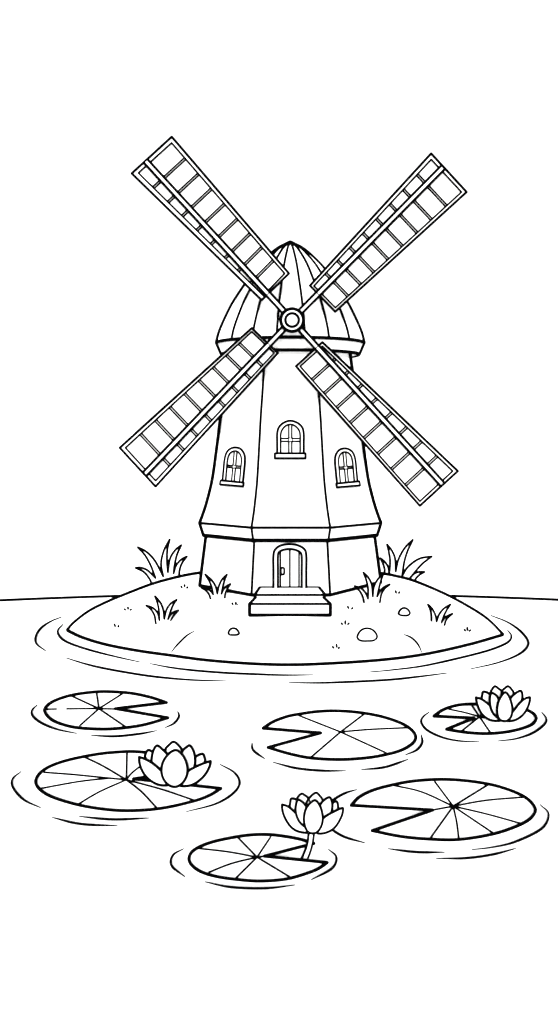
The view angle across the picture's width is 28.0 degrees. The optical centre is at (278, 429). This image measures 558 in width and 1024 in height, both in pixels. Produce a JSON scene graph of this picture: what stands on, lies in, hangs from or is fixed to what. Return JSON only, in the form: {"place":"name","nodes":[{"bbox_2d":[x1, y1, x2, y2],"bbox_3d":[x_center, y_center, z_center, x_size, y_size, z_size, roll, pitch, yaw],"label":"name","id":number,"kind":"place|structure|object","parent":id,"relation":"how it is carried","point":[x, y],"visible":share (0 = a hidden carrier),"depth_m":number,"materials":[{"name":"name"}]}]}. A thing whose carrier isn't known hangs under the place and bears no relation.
{"place":"outdoors","nodes":[
{"label":"outdoors","id":0,"kind":"place"},
{"bbox_2d":[0,594,557,1023],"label":"water","id":1,"kind":"structure","parent":0,"point":[123,922],"depth_m":23.34,"materials":[{"name":"white liquid"}]},
{"bbox_2d":[30,704,179,737],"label":"water ripples","id":2,"kind":"object","parent":1,"relation":"on","point":[107,736],"visible":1,"depth_m":33.99,"materials":[{"name":"black liquid"}]},
{"bbox_2d":[43,690,169,731],"bbox_3d":[-5.540,9.109,36.281,4.226,0.242,5.093,0,0,0],"label":"lily pad","id":3,"kind":"object","parent":1,"relation":"on","point":[100,711],"visible":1,"depth_m":35.99,"materials":[{"name":"white plant"}]},
{"bbox_2d":[10,764,240,825],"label":"water ripples","id":4,"kind":"object","parent":1,"relation":"on","point":[124,819],"visible":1,"depth_m":26.93,"materials":[{"name":"black"}]},
{"bbox_2d":[34,750,222,814],"bbox_3d":[-4.126,9.120,28.936,4.151,0.221,5.168,0,0,-28],"label":"lily pad","id":5,"kind":"object","parent":1,"relation":"on","point":[116,782],"visible":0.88,"depth_m":28.36,"materials":[{"name":"white plant"}]},
{"bbox_2d":[138,740,211,787],"bbox_3d":[-2.617,8.487,28.294,1.870,1.058,0.870,0,0,0],"label":"water lily","id":6,"kind":"object","parent":5,"relation":"on","point":[173,764],"visible":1,"depth_m":28.13,"materials":[{"name":"white plant"}]},
{"bbox_2d":[169,848,337,889],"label":"water ripples","id":7,"kind":"object","parent":1,"relation":"on","point":[258,888],"visible":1,"depth_m":22.60,"materials":[{"name":"black"}]},
{"bbox_2d":[187,833,328,885],"bbox_3d":[-0.448,9.128,23.789,2.992,0.203,2.711,0,0,0],"label":"lily pad","id":8,"kind":"object","parent":1,"relation":"on","point":[255,859],"visible":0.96,"depth_m":23.57,"materials":[{"name":"white plant"}]},
{"bbox_2d":[34,615,529,683],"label":"water ripples","id":9,"kind":"object","parent":1,"relation":"on","point":[270,674],"visible":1,"depth_m":42.80,"materials":[{"name":"black liquid"}]},
{"bbox_2d":[281,791,344,858],"bbox_3d":[0.709,8.482,23.779,1.353,1.491,0.757,0,0,0],"label":"water lily","id":10,"kind":"object","parent":1,"relation":"on","point":[312,814],"visible":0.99,"depth_m":23.68,"materials":[{"name":"white plant"}]},
{"bbox_2d":[251,734,423,771],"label":"water ripples","id":11,"kind":"object","parent":1,"relation":"on","point":[254,751],"visible":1,"depth_m":30.39,"materials":[{"name":"black liquid"}]},
{"bbox_2d":[261,709,417,762],"bbox_3d":[1.777,9.113,33.406,4.629,0.234,5.525,0,0,0],"label":"lily pad","id":12,"kind":"object","parent":1,"relation":"on","point":[340,736],"visible":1,"depth_m":33.16,"materials":[{"name":"white plant"}]},
{"bbox_2d":[332,789,549,859],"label":"water ripples","id":13,"kind":"object","parent":1,"relation":"on","point":[457,858],"visible":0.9,"depth_m":24.52,"materials":[{"name":"black"}]},
{"bbox_2d":[349,778,536,843],"bbox_3d":[3.938,9.123,26.883,4.485,0.214,4.426,0,0,0],"label":"lily pad","id":14,"kind":"object","parent":1,"relation":"on","point":[454,811],"visible":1,"depth_m":26.82,"materials":[{"name":"white plant"}]},
{"bbox_2d":[420,711,547,741],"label":"water ripples","id":15,"kind":"object","parent":1,"relation":"on","point":[456,740],"visible":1,"depth_m":33.59,"materials":[{"name":"black liquid"}]},
{"bbox_2d":[432,702,537,736],"bbox_3d":[6.496,9.111,35.156,3.331,0.238,3.823,0,0,0],"label":"lily pad","id":16,"kind":"object","parent":1,"relation":"on","point":[474,722],"visible":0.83,"depth_m":34.62,"materials":[{"name":"white plant"}]},
{"bbox_2d":[475,685,530,722],"bbox_3d":[6.916,8.541,34.733,1.758,1.054,0.976,0,0,0],"label":"water lily","id":17,"kind":"object","parent":16,"relation":"on","point":[506,703],"visible":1,"depth_m":34.56,"materials":[{"name":"white plant"}]},
{"bbox_2d":[0,432,557,598],"bbox_3d":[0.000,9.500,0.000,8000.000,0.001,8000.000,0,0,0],"label":"sky","id":18,"kind":"structure","parent":0,"point":[84,513],"depth_m":123.14,"materials":[{"name":"white"}]},
{"bbox_2d":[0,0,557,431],"label":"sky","id":19,"kind":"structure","parent":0,"point":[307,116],"materials":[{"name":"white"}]},
{"bbox_2d":[66,571,503,665],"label":"island","id":20,"kind":"structure","parent":0,"point":[199,625],"depth_m":46.36,"materials":[{"name":"white"}]},
{"bbox_2d":[135,538,187,582],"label":"grass tuft","id":21,"kind":"object","parent":20,"relation":"on","point":[170,567],"visible":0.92,"depth_m":53.96,"materials":[{"name":"white plant"}]},
{"bbox_2d":[145,595,179,623],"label":"grass tuft","id":22,"kind":"object","parent":20,"relation":"on","point":[161,614],"visible":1,"depth_m":46.67,"materials":[{"name":"white plant"}]},
{"bbox_2d":[201,573,231,599],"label":"grass tuft","id":23,"kind":"object","parent":20,"relation":"on","point":[219,590],"visible":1,"depth_m":49.01,"materials":[{"name":"white plant"}]},
{"bbox_2d":[227,627,239,635],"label":"stone","id":24,"kind":"object","parent":20,"relation":"on","point":[233,631],"visible":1,"depth_m":44.60,"materials":[{"name":"white stone"}]},
{"bbox_2d":[118,135,467,616],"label":"windmill","id":25,"kind":"object","parent":20,"relation":"on","point":[292,402],"visible":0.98,"depth_m":49.32,"materials":[{"name":"white paint"}]},
{"bbox_2d":[219,446,245,487],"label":"window","id":26,"kind":"structure","parent":25,"relation":"in","point":[234,460],"depth_m":50.88,"materials":[{"name":"white glass"}]},
{"bbox_2d":[272,543,307,587],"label":"door","id":27,"kind":"structure","parent":25,"relation":"in","point":[289,560],"depth_m":49.34,"materials":[{"name":"white paint"}]},
{"bbox_2d":[274,419,306,459],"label":"window","id":28,"kind":"structure","parent":25,"relation":"in","point":[290,434],"depth_m":50.00,"materials":[{"name":"white glass"}]},
{"bbox_2d":[334,447,360,488],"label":"window","id":29,"kind":"structure","parent":25,"relation":"in","point":[345,461],"depth_m":50.83,"materials":[{"name":"white glass"}]},
{"bbox_2d":[356,627,377,641],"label":"stone","id":30,"kind":"object","parent":20,"relation":"on","point":[366,634],"visible":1,"depth_m":44.61,"materials":[{"name":"white stone"}]},
{"bbox_2d":[353,571,390,602],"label":"grass tuft","id":31,"kind":"object","parent":20,"relation":"on","point":[374,591],"visible":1,"depth_m":48.07,"materials":[{"name":"white plant"}]},
{"bbox_2d":[397,607,410,616],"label":"stone","id":32,"kind":"object","parent":20,"relation":"on","point":[404,612],"visible":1,"depth_m":46.74,"materials":[{"name":"white stone"}]},
{"bbox_2d":[379,539,432,579],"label":"grass tuft","id":33,"kind":"object","parent":20,"relation":"on","point":[397,567],"visible":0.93,"depth_m":53.80,"materials":[{"name":"white plant"}]},
{"bbox_2d":[427,603,453,625],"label":"grass tuft","id":34,"kind":"object","parent":20,"relation":"on","point":[440,618],"visible":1,"depth_m":47.48,"materials":[{"name":"white plant"}]}
]}

